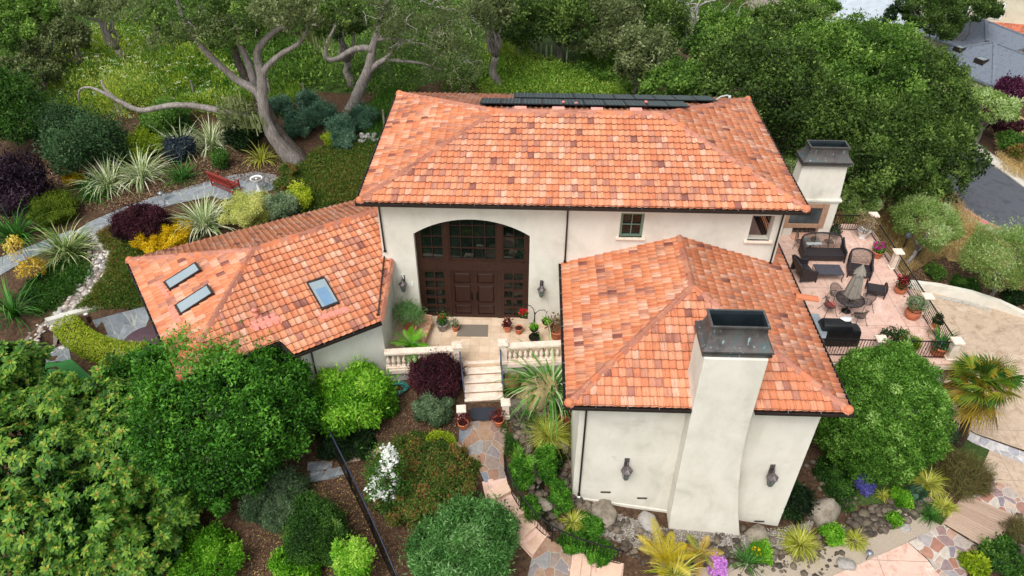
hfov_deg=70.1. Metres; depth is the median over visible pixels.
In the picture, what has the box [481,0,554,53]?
hill oak
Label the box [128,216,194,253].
golden dome
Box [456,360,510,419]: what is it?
entrance steps
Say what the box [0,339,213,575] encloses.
rosette tree
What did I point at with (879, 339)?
terrace pillar
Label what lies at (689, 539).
amber palm
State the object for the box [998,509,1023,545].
bronze plant
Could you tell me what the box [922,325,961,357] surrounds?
potted plant
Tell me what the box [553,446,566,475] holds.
creek plant
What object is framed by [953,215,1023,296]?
olive tree
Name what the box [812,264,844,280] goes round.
coffee table
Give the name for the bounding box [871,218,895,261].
iron railing
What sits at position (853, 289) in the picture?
parasol
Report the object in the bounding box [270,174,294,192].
shrub
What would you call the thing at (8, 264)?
path
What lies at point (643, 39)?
oak tree
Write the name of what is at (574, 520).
golden grass
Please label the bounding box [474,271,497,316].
door
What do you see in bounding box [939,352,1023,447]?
fan palm
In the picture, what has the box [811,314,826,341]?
cabinet
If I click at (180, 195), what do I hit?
path
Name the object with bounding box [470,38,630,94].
clearing growth
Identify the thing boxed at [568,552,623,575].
path
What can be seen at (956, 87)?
oak tree
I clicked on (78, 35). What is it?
hill oak
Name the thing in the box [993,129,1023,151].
garden shrub
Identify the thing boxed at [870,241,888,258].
potted plant
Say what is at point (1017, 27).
neighbour house
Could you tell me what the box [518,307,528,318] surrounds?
hanging basket
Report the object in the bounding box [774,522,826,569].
golden grass
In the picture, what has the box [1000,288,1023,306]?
green mound
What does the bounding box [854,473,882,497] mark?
lavender
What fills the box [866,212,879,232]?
terrace pillar
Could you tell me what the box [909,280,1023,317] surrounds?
retaining wall
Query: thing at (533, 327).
hanging basket
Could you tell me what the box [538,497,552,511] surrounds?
boulder
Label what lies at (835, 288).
chair
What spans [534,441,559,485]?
fern clump
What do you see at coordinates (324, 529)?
fallen leaves
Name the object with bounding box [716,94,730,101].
conduit
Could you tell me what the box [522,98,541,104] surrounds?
solar panel
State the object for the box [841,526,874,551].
golden grass
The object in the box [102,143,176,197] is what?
pale flax
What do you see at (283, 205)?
sage shrub
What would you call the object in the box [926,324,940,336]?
plant stand
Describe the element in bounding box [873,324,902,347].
potted plant
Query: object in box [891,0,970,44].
oak tree
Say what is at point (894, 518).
green mound
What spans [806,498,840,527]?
boulder
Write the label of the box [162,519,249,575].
light shrub
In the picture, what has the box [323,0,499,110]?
slender oak
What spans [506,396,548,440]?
rush clump
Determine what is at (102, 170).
pale flax
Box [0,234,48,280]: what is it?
shrub
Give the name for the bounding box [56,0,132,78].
hill oak
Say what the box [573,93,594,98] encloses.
solar panel
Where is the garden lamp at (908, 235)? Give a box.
[902,232,911,247]
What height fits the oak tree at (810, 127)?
8.419 m
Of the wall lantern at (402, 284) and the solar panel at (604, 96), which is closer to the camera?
the wall lantern at (402, 284)
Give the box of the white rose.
[356,440,415,512]
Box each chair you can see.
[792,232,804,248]
[817,296,837,317]
[822,282,842,301]
[850,309,869,324]
[862,291,876,312]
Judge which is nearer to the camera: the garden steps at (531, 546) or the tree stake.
the garden steps at (531, 546)
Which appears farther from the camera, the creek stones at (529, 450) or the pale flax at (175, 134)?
the pale flax at (175, 134)
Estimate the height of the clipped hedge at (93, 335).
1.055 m
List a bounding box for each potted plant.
[436,311,451,331]
[448,317,460,331]
[455,411,469,430]
[488,405,507,426]
[501,315,512,332]
[514,325,523,334]
[529,332,539,341]
[542,312,560,339]
[553,399,571,422]
[830,223,844,236]
[851,208,881,239]
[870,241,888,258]
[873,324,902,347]
[893,326,917,344]
[894,273,911,294]
[903,291,929,320]
[909,333,923,350]
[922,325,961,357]
[931,312,944,327]
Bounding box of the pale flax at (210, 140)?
[173,117,243,160]
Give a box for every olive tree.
[781,152,797,173]
[838,177,884,222]
[886,188,943,223]
[888,191,968,265]
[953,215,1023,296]
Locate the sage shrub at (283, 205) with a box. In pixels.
[257,190,301,220]
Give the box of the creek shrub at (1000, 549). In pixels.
[977,531,1023,575]
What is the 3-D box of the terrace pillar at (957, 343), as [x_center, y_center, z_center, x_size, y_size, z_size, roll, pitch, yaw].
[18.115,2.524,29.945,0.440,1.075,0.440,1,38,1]
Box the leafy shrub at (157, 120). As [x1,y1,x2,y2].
[136,93,196,137]
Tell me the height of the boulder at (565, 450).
0.756 m
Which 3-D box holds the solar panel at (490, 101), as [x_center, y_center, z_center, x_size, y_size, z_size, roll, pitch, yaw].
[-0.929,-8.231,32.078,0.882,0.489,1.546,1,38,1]
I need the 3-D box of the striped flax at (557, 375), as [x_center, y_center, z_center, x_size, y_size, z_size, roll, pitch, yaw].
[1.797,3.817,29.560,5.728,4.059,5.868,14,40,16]
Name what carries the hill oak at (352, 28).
on the ground at (336, 96)
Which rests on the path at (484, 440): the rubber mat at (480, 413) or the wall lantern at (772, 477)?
the rubber mat at (480, 413)
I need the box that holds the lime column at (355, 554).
[328,532,378,575]
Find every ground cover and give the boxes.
[19,255,93,315]
[75,223,142,310]
[272,132,376,215]
[497,420,518,460]
[812,452,857,498]
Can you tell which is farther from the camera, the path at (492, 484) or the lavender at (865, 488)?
the lavender at (865, 488)
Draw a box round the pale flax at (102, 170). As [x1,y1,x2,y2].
[61,144,148,205]
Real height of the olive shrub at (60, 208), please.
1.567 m
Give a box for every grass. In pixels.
[267,72,304,116]
[362,85,403,145]
[521,409,571,461]
[559,503,589,531]
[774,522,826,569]
[832,180,1023,288]
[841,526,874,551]
[875,487,893,501]
[904,465,948,502]
[927,492,963,517]
[993,119,1023,178]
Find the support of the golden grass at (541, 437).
on the ground at (336, 96)
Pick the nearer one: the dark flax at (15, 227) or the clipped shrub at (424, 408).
the clipped shrub at (424, 408)
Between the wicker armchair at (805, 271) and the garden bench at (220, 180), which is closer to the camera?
the wicker armchair at (805, 271)
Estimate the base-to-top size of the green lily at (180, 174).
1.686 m
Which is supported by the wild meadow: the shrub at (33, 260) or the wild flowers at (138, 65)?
the wild flowers at (138, 65)
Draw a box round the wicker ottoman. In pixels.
[864,279,888,299]
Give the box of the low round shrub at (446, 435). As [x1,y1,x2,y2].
[426,429,456,450]
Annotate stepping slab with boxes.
[307,460,331,470]
[310,471,338,481]
[327,466,346,477]
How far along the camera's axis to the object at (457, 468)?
25.95 m
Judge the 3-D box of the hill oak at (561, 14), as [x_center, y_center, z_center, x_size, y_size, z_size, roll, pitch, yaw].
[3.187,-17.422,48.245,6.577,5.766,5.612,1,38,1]
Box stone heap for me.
[357,132,377,142]
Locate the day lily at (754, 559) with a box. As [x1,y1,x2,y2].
[724,540,771,575]
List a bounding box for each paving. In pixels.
[39,345,70,362]
[93,307,148,354]
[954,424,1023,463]
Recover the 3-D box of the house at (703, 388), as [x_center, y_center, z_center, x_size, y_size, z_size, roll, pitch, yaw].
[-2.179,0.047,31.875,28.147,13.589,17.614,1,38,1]
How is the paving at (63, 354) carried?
on the ground at (336, 96)
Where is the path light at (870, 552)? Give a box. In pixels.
[866,550,873,559]
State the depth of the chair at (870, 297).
32.50 m
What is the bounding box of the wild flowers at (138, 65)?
[35,18,237,106]
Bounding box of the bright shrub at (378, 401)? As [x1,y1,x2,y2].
[310,354,406,439]
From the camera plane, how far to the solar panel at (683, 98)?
33.48 m
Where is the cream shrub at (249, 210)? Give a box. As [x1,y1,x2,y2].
[217,187,270,228]
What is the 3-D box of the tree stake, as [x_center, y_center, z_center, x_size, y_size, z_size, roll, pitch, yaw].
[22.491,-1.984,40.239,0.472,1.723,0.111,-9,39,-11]
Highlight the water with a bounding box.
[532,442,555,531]
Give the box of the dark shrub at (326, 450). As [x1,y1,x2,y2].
[311,403,383,461]
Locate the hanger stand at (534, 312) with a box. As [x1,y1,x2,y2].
[522,304,547,333]
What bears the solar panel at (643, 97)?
attached to the house at (703, 388)
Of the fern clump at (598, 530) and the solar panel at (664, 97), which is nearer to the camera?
the fern clump at (598, 530)
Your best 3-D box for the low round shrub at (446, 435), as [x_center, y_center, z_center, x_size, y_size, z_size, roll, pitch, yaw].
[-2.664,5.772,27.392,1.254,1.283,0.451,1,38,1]
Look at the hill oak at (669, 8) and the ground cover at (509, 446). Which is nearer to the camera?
the ground cover at (509, 446)
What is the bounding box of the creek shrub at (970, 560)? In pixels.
[956,549,991,575]
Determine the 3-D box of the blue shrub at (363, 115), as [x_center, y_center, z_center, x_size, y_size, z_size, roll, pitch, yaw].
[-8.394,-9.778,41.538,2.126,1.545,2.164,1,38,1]
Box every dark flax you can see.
[0,194,66,264]
[0,270,64,338]
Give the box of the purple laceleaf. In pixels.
[402,344,469,400]
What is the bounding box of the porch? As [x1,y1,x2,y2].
[387,315,560,380]
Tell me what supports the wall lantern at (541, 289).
attached to the house at (703, 388)
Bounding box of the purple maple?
[0,133,59,220]
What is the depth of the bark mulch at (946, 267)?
40.02 m
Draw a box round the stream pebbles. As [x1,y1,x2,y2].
[28,228,109,352]
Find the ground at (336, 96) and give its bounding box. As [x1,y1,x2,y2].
[0,0,1023,575]
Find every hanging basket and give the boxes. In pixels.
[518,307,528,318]
[529,319,539,331]
[541,313,551,325]
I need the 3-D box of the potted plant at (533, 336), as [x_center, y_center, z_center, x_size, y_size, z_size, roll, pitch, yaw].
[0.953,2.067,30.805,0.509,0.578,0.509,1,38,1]
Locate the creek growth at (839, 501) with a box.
[814,453,859,512]
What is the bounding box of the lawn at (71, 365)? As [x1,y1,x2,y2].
[45,359,89,378]
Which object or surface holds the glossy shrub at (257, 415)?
on the ground at (336, 96)
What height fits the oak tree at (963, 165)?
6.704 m
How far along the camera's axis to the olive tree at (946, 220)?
38.79 m
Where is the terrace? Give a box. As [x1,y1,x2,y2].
[779,224,956,416]
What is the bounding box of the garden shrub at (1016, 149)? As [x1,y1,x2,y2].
[1008,141,1023,160]
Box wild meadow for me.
[24,21,253,123]
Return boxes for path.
[0,230,75,274]
[74,172,277,234]
[346,438,461,462]
[458,420,506,481]
[482,476,549,557]
[528,537,571,575]
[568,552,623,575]
[833,542,939,575]
[908,525,975,575]
[967,478,1023,515]
[982,450,1023,499]
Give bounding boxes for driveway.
[911,288,1023,449]
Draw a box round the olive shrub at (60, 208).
[23,183,83,227]
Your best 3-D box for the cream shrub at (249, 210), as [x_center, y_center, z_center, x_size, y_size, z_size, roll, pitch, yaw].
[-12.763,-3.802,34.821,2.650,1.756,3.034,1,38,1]
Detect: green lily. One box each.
[63,172,119,213]
[157,155,201,187]
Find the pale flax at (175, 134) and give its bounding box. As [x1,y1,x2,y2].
[147,117,204,164]
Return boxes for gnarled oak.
[78,0,364,164]
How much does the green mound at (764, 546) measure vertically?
0.911 m
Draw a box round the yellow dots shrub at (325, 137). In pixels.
[320,129,343,145]
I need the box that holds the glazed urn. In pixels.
[504,371,519,390]
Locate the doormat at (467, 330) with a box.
[457,324,487,336]
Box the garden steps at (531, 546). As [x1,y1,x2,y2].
[486,480,622,575]
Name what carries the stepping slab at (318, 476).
on the ground at (336, 96)
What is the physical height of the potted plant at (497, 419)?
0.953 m
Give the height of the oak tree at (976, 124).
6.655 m
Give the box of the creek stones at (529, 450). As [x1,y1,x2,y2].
[508,404,561,460]
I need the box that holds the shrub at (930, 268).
[923,260,948,281]
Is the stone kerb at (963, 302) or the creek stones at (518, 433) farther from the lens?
the stone kerb at (963, 302)
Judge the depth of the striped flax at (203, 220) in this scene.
34.59 m
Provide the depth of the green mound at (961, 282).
39.09 m
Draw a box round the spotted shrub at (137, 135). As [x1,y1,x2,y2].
[118,124,165,162]
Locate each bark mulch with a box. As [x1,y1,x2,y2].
[0,121,298,221]
[237,382,456,575]
[900,255,1023,307]
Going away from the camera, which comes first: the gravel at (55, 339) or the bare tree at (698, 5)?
the gravel at (55, 339)
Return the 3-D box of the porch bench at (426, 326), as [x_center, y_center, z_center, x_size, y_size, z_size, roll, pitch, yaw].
[-3.794,1.851,30.881,0.550,0.781,1.390,6,39,7]
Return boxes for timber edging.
[963,264,994,283]
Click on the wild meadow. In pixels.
(139, 75)
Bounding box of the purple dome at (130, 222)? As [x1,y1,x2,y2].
[104,200,173,243]
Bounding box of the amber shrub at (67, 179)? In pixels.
[60,169,87,186]
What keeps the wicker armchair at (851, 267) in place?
on the terrace
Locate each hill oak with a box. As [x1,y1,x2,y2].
[0,0,72,60]
[0,50,69,99]
[11,3,94,83]
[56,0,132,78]
[305,0,372,88]
[466,0,519,86]
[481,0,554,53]
[515,0,610,60]
[564,0,646,58]
[623,0,692,62]
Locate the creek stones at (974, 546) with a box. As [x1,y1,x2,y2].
[968,513,1023,573]
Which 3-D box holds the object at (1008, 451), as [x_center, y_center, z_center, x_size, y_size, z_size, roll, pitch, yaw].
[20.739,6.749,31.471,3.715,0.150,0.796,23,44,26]
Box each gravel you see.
[24,239,107,345]
[586,504,812,557]
[591,515,813,557]
[657,509,939,575]
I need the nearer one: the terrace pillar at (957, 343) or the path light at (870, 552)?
the path light at (870, 552)
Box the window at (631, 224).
[619,213,643,235]
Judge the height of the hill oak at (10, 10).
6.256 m
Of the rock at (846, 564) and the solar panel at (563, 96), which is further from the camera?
the solar panel at (563, 96)
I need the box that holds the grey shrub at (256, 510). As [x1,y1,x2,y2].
[235,458,310,535]
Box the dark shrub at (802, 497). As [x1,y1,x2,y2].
[781,479,819,524]
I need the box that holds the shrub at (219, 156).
[208,143,230,169]
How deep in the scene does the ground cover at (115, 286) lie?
31.97 m
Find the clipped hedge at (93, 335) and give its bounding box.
[50,313,148,366]
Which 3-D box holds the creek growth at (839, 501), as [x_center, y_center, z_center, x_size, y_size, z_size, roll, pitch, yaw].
[13.315,7.951,29.860,1.797,0.596,2.855,1,38,1]
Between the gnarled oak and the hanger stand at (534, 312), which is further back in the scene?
the gnarled oak
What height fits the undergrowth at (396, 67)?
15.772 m
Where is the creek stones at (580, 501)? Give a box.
[557,433,630,531]
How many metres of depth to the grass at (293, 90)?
44.30 m
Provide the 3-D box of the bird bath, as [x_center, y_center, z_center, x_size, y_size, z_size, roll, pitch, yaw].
[-12.890,-5.238,36.959,0.640,0.770,0.635,1,38,1]
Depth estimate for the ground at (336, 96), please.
31.04 m
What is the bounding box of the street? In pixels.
[945,148,1023,239]
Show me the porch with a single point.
(479, 348)
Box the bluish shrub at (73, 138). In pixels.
[21,86,145,176]
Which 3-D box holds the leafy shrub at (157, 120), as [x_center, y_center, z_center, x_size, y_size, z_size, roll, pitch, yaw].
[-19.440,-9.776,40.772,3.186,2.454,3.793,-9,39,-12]
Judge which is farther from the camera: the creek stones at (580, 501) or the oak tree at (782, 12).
the oak tree at (782, 12)
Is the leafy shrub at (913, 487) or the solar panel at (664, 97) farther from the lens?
the solar panel at (664, 97)
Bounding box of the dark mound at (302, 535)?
[273,474,357,567]
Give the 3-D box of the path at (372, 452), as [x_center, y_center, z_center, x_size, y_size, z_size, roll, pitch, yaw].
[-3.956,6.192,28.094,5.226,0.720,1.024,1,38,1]
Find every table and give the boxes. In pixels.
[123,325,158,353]
[804,236,821,244]
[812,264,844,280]
[836,290,864,316]
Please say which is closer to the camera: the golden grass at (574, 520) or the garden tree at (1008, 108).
the golden grass at (574, 520)
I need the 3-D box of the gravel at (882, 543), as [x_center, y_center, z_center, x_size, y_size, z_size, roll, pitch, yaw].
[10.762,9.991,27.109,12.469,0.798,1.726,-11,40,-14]
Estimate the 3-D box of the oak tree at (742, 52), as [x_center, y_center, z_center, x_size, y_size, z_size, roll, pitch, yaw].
[13.472,-10.652,41.106,8.562,9.049,8.863,1,38,1]
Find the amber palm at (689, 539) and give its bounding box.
[681,534,723,575]
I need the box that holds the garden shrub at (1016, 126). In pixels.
[982,107,1023,134]
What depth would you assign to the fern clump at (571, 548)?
26.14 m
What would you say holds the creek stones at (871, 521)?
on the ground at (336, 96)
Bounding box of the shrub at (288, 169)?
[278,162,299,177]
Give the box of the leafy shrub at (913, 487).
[906,483,929,501]
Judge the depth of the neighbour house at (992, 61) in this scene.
66.07 m
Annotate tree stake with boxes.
[913,246,924,262]
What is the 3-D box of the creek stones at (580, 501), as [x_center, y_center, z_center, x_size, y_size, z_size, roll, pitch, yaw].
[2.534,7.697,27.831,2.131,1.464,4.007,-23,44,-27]
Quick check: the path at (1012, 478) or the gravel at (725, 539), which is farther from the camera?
the path at (1012, 478)
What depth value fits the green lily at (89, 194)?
36.70 m
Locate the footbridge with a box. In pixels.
[942,495,1016,544]
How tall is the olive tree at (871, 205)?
3.431 m
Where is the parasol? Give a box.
[841,264,865,313]
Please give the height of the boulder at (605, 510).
0.659 m
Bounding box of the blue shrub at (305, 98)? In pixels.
[294,86,319,110]
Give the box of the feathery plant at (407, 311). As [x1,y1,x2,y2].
[392,295,427,335]
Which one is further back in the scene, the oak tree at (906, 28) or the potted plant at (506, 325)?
the oak tree at (906, 28)
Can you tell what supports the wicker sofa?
on the terrace
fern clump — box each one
[507,443,538,492]
[517,494,542,522]
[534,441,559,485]
[546,475,573,517]
[556,525,589,554]
[577,511,605,541]
[583,537,617,568]
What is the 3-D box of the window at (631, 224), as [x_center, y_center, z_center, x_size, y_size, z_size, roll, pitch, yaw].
[4.700,-2.522,28.699,0.890,1.110,0.085,1,38,1]
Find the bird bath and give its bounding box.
[249,175,261,191]
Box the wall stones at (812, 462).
[804,459,880,516]
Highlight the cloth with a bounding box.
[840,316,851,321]
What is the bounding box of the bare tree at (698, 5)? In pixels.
[659,0,747,59]
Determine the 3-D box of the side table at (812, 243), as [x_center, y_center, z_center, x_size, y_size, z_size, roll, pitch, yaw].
[14.782,-2.100,36.124,0.760,0.625,0.680,-2,38,-3]
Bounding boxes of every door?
[450,270,474,316]
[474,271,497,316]
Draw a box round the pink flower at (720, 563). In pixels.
[705,552,731,575]
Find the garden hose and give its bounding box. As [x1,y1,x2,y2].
[392,381,408,394]
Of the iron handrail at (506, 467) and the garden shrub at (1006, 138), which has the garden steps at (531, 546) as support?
the iron handrail at (506, 467)
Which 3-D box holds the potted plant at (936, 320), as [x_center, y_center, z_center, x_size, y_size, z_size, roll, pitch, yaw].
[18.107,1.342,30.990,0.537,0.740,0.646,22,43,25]
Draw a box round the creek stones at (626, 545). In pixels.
[579,502,847,575]
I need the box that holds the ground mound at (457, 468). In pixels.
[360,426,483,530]
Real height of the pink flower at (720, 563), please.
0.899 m
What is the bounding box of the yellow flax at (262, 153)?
[241,141,279,170]
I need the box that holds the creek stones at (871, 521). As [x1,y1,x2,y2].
[838,494,932,545]
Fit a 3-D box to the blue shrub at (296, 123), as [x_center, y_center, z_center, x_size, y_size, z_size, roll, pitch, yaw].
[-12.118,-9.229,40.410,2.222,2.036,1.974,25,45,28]
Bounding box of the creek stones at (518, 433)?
[511,426,577,544]
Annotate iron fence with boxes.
[326,424,397,575]
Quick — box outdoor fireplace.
[781,140,852,239]
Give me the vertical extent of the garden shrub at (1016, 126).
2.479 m
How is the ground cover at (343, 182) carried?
on the ground at (336, 96)
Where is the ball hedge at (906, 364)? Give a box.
[812,336,958,485]
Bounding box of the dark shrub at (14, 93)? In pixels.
[0,58,67,147]
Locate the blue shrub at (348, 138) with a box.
[330,126,357,149]
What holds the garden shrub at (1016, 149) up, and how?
on the ground at (336, 96)
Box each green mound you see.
[745,537,773,566]
[818,521,846,547]
[884,508,904,529]
[890,483,914,510]
[948,273,983,292]
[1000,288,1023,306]
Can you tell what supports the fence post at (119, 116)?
on the ground at (336, 96)
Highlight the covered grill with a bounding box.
[818,318,860,346]
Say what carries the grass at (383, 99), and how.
on the ground at (336, 96)
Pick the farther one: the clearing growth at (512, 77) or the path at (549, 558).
the clearing growth at (512, 77)
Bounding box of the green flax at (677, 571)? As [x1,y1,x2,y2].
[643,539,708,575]
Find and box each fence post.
[113,100,121,120]
[266,78,270,95]
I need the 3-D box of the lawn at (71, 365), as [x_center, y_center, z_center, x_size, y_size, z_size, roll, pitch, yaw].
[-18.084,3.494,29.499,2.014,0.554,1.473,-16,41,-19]
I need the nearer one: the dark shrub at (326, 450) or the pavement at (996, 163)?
the dark shrub at (326, 450)
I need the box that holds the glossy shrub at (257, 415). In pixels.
[97,318,325,517]
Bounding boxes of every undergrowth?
[0,0,989,206]
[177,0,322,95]
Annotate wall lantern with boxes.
[399,275,406,291]
[537,280,545,296]
[621,458,632,480]
[766,464,778,486]
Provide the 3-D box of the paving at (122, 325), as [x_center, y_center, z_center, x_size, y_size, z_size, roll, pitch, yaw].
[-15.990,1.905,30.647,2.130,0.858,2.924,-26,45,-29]
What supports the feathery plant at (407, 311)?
on the porch
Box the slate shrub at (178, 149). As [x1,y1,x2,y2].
[156,128,200,163]
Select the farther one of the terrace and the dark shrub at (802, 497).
the terrace
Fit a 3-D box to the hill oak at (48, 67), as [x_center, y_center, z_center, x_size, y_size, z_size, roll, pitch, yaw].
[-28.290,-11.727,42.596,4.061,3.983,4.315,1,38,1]
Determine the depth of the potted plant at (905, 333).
30.21 m
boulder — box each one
[509,398,526,413]
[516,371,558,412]
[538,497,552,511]
[552,440,568,453]
[591,499,616,527]
[745,524,768,544]
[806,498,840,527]
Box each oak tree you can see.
[609,19,680,93]
[635,52,728,97]
[679,4,757,61]
[681,17,829,142]
[737,0,836,94]
[750,46,867,171]
[760,7,937,138]
[814,84,963,201]
[827,8,937,78]
[855,157,954,208]
[860,30,987,151]
[903,104,995,204]
[924,91,988,137]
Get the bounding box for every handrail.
[459,351,464,398]
[499,347,503,390]
[504,455,623,563]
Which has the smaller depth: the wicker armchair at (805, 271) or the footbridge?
the footbridge
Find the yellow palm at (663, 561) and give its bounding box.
[638,517,695,575]
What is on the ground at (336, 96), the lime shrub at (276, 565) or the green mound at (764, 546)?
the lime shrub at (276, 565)
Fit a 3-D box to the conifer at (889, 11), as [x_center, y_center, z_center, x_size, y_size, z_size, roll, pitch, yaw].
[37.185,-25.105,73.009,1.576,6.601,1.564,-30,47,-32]
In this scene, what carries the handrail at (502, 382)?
on the entrance steps at (477, 389)
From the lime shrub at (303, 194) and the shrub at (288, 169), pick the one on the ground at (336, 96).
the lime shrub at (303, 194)
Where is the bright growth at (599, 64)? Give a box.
[563,33,658,94]
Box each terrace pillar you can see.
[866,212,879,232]
[874,335,887,345]
[886,248,904,270]
[919,292,934,316]
[943,337,965,361]
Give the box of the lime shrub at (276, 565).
[265,545,321,575]
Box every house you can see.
[125,90,854,534]
[745,0,835,21]
[826,0,916,24]
[917,18,1023,52]
[919,0,1023,23]
[933,40,1023,107]
[993,22,1023,50]
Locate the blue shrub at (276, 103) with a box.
[268,94,294,114]
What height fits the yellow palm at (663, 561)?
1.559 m
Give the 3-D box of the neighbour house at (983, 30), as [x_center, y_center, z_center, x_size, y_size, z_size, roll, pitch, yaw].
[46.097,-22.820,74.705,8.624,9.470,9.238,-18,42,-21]
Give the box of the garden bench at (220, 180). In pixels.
[206,171,240,194]
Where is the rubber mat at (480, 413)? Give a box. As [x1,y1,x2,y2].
[470,407,495,420]
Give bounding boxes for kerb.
[937,296,990,311]
[958,205,998,228]
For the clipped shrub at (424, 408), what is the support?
on the ground at (336, 96)
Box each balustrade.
[384,341,462,373]
[498,338,561,367]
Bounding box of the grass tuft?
[913,496,947,528]
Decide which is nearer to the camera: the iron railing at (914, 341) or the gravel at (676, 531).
the gravel at (676, 531)
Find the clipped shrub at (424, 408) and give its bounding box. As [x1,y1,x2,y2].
[411,391,454,428]
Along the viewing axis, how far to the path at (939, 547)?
27.82 m
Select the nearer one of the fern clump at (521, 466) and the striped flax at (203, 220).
the fern clump at (521, 466)
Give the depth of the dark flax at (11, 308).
30.92 m
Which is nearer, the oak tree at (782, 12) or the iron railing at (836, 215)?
the iron railing at (836, 215)
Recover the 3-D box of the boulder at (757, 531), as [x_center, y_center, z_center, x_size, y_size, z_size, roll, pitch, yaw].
[9.318,9.439,27.736,1.041,0.781,0.796,-25,45,-28]
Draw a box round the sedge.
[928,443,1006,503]
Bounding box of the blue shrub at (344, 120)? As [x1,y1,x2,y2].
[322,110,356,139]
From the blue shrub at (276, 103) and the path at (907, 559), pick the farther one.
the blue shrub at (276, 103)
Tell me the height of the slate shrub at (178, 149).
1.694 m
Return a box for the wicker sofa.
[798,232,847,262]
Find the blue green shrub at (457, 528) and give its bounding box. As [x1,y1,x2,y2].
[396,485,524,575]
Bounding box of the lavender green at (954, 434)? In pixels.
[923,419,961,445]
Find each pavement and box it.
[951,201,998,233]
[976,142,1023,187]
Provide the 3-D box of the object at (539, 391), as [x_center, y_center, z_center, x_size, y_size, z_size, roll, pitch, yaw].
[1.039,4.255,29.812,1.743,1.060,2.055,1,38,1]
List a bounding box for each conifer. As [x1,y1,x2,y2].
[882,3,898,33]
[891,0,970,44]
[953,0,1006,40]
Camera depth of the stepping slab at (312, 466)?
27.94 m
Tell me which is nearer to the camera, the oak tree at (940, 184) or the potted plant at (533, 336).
the potted plant at (533, 336)
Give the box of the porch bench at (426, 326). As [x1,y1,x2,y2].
[412,314,432,346]
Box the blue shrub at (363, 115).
[348,100,381,131]
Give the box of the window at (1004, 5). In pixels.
[984,3,1005,19]
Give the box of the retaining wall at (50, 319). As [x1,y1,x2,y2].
[45,305,104,325]
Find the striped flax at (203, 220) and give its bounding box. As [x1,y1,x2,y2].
[165,187,236,242]
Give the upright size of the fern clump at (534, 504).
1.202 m
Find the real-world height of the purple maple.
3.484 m
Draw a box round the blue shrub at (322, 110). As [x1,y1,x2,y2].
[300,95,339,127]
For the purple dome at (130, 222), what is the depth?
33.19 m
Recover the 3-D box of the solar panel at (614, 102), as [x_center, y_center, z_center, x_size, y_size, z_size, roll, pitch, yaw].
[4.482,-8.110,31.962,0.882,0.489,1.546,1,38,1]
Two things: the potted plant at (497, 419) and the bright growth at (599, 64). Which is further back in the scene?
the bright growth at (599, 64)
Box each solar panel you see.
[480,98,501,103]
[501,98,521,103]
[514,93,533,97]
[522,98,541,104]
[534,93,553,98]
[542,99,562,104]
[553,93,573,98]
[562,99,583,105]
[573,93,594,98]
[582,99,604,105]
[592,94,614,99]
[603,100,626,105]
[612,94,635,99]
[623,100,647,106]
[632,94,655,99]
[643,100,668,106]
[652,95,675,100]
[664,101,689,106]
[671,95,696,100]
[691,95,717,100]
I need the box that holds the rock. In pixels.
[899,523,910,532]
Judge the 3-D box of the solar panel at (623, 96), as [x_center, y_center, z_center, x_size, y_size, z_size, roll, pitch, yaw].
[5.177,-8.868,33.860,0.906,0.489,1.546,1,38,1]
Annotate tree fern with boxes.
[389,326,429,362]
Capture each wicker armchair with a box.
[791,254,818,282]
[846,247,874,280]
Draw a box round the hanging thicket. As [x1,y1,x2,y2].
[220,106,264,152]
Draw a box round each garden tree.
[791,0,847,16]
[968,84,1023,142]
[993,70,1023,100]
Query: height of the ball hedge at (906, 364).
5.676 m
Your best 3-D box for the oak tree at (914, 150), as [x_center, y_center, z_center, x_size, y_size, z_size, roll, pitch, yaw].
[20.650,-7.560,41.246,8.224,7.475,8.505,1,38,1]
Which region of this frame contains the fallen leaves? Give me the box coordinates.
[229,454,388,575]
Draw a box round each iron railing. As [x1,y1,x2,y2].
[822,338,876,354]
[833,214,869,229]
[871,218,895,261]
[892,340,952,357]
[894,255,924,300]
[922,300,953,340]
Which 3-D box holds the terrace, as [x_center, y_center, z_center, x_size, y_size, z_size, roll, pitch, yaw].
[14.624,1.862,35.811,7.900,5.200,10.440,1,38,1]
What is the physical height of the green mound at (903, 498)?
0.689 m
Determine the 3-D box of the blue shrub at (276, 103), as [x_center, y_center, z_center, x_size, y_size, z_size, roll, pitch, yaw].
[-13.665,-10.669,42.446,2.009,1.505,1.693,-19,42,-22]
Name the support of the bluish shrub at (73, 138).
on the ground at (336, 96)
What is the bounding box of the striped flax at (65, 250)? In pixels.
[17,213,103,277]
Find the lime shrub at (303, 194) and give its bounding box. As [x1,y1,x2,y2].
[286,178,313,208]
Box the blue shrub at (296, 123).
[278,100,314,138]

